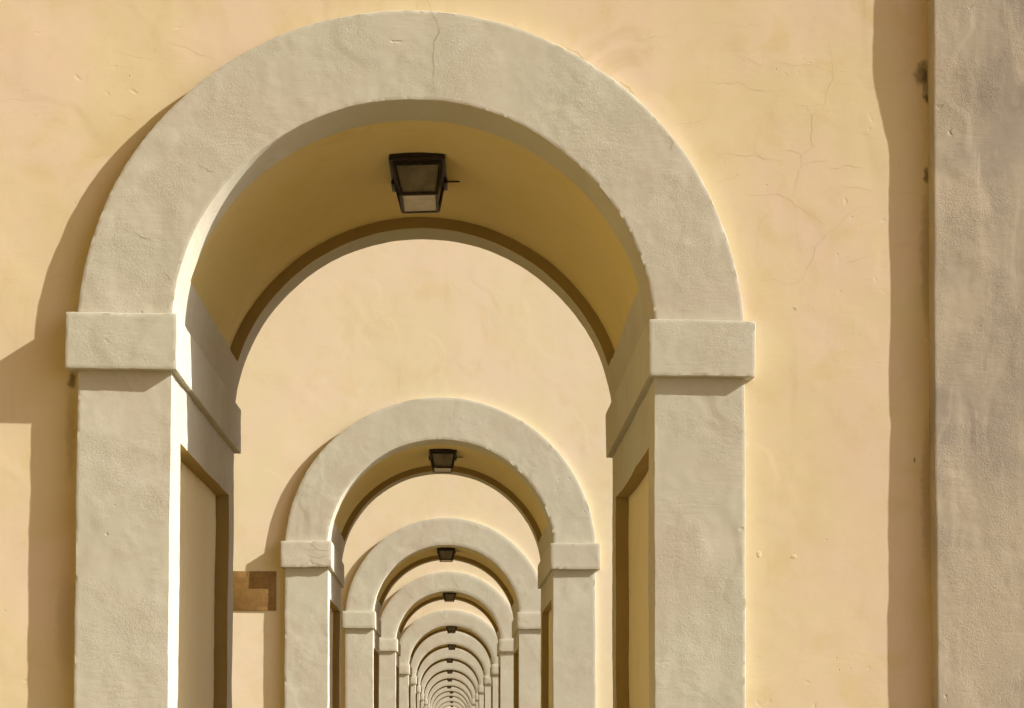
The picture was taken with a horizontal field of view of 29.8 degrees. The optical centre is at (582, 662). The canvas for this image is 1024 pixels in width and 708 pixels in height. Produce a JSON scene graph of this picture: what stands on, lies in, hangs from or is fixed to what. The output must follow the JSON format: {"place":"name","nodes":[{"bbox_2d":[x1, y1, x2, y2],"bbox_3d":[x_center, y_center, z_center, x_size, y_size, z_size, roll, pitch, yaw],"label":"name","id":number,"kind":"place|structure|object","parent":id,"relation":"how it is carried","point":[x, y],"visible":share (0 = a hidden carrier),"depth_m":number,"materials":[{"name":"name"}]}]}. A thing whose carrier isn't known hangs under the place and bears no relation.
{"place":"outdoors","nodes":[
{"label":"outdoors","id":0,"kind":"place"},
{"label":"ground","id":1,"kind":"structure","parent":0,"visible":0},
{"bbox_2d":[232,239,612,707],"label":"archway","id":2,"kind":"object","parent":1,"relation":"on","point":[369,374],"visible":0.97,"depth_m":23.02,"materials":[{"name":"yellow paint"}]},
{"bbox_2d":[233,571,275,610],"bbox_3d":[-3.956,-0.846,22.794,0.640,0.469,0.013,0,-2,-4],"label":"wall plaque","id":3,"kind":"object","parent":2,"relation":"attached to","point":[254,590],"depth_m":22.79,"materials":[{"name":"brown wood"}]},
{"bbox_2d":[429,449,462,472],"bbox_3d":[-1.742,-2.587,24.506,0.442,0.284,0.634,0,-2,-5],"label":"ceiling lantern","id":4,"kind":"object","parent":2,"relation":"hanging from","point":[442,460],"visible":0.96,"depth_m":24.28,"materials":[{"name":"metal"}]},
{"bbox_2d":[341,474,540,707],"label":"archway","id":5,"kind":"object","parent":1,"relation":"on","point":[399,530],"visible":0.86,"depth_m":35.48,"materials":[{"name":"yellow paint"}]},
{"bbox_2d":[437,547,459,561],"bbox_3d":[-2.585,-2.089,36.981,0.442,0.284,0.634,0,-2,-4],"label":"ceiling lantern","id":6,"kind":"object","parent":5,"relation":"hanging from","point":[445,554],"visible":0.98,"depth_m":36.74,"materials":[{"name":"metal"}]},
{"bbox_2d":[379,560,513,707],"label":"archway","id":7,"kind":"object","parent":1,"relation":"on","point":[411,592],"visible":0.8,"depth_m":49.25,"materials":[{"name":"yellow paint"}]},
{"bbox_2d":[442,592,458,601],"bbox_3d":[-3.476,-1.750,50.772,0.442,0.284,0.634,0,-2,-6],"label":"ceiling lantern","id":8,"kind":"object","parent":7,"relation":"hanging from","point":[449,596],"visible":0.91,"depth_m":50.54,"materials":[{"name":"metal"}]},
{"bbox_2d":[399,600,497,707],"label":"archway","id":9,"kind":"object","parent":1,"relation":"on","point":[423,623],"visible":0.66,"depth_m":61.15,"materials":[{"name":"yellow paint"}]},
{"bbox_2d":[446,626,456,632],"bbox_3d":[-4.234,-1.094,62.660,0.442,0.284,0.634,0,-2,-5],"label":"ceiling lantern","id":10,"kind":"object","parent":9,"relation":"hanging from","point":[451,629],"visible":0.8,"depth_m":62.42,"materials":[{"name":"metal"}]},
{"bbox_2d":[421,661,478,707],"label":"archway","id":11,"kind":"object","parent":1,"relation":"on","point":[443,667],"visible":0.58,"depth_m":97.61,"materials":[{"name":"grey paint"}]},
{"bbox_2d":[424,672,475,707],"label":"archway","id":12,"kind":"object","parent":1,"relation":"on","point":[455,676],"visible":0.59,"depth_m":114.02,"materials":[{"name":"grey paint"}]},
{"bbox_2d":[428,680,471,707],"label":"archway","id":13,"kind":"object","parent":1,"relation":"on","point":[446,683],"visible":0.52,"depth_m":126.67,"materials":[{"name":"grey paint"}]},
{"bbox_2d":[430,687,469,707],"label":"archway","id":14,"kind":"object","parent":1,"relation":"on","point":[445,690],"visible":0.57,"depth_m":140.89,"materials":[{"name":"grey paint"}]},
{"bbox_2d":[432,692,467,707],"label":"archway","id":15,"kind":"object","parent":1,"relation":"on","point":[447,694],"visible":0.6,"depth_m":155.74,"materials":[{"name":"grey paint"}]},
{"bbox_2d":[417,648,483,707],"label":"archway","id":16,"kind":"object","parent":1,"relation":"on","point":[469,660],"visible":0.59,"depth_m":86.52,"materials":[{"name":"grey paint"}]},
{"bbox_2d":[446,658,452,662],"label":"ceiling lantern","id":17,"kind":"object","parent":16,"relation":"hanging from","point":[449,660],"visible":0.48,"depth_m":87.80,"materials":[{"name":"metal"}]},
{"bbox_2d":[435,697,465,707],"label":"archway","id":18,"kind":"object","parent":1,"relation":"on","point":[448,699],"visible":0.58,"depth_m":175.32,"materials":[{"name":"grey paint"}]},
{"bbox_2d":[439,702,461,707],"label":"archway","id":19,"kind":"object","parent":1,"relation":"on","point":[446,704],"visible":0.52,"depth_m":198.95,"materials":[{"name":"grey paint"}]},
{"bbox_2d":[411,631,490,707],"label":"archway","id":20,"kind":"object","parent":1,"relation":"on","point":[471,645],"visible":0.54,"depth_m":74.24,"materials":[{"name":"grey paint"}]},
{"bbox_2d":[447,644,455,649],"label":"ceiling lantern","id":21,"kind":"object","parent":20,"relation":"hanging from","point":[451,646],"visible":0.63,"depth_m":75.53,"materials":[{"name":"metal"}]},
{"bbox_2d":[0,0,931,707],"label":"archway","id":22,"kind":"object","parent":1,"relation":"on","point":[706,220],"visible":0.99,"depth_m":10.82,"materials":[{"name":"yellow paint"}]},
{"bbox_2d":[389,153,459,213],"bbox_3d":[-1.004,-3.064,12.263,0.442,0.284,0.634,-2,-2,-3],"label":"ceiling lantern","id":23,"kind":"object","parent":22,"relation":"hanging from","point":[419,182],"visible":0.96,"depth_m":12.04,"materials":[{"name":"metal"}]},
{"bbox_2d":[926,0,1023,707],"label":"pilaster","id":24,"kind":"object","parent":1,"relation":"on","point":[975,119],"visible":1,"depth_m":10.88,"materials":[{"name":"paint"}]}
]}

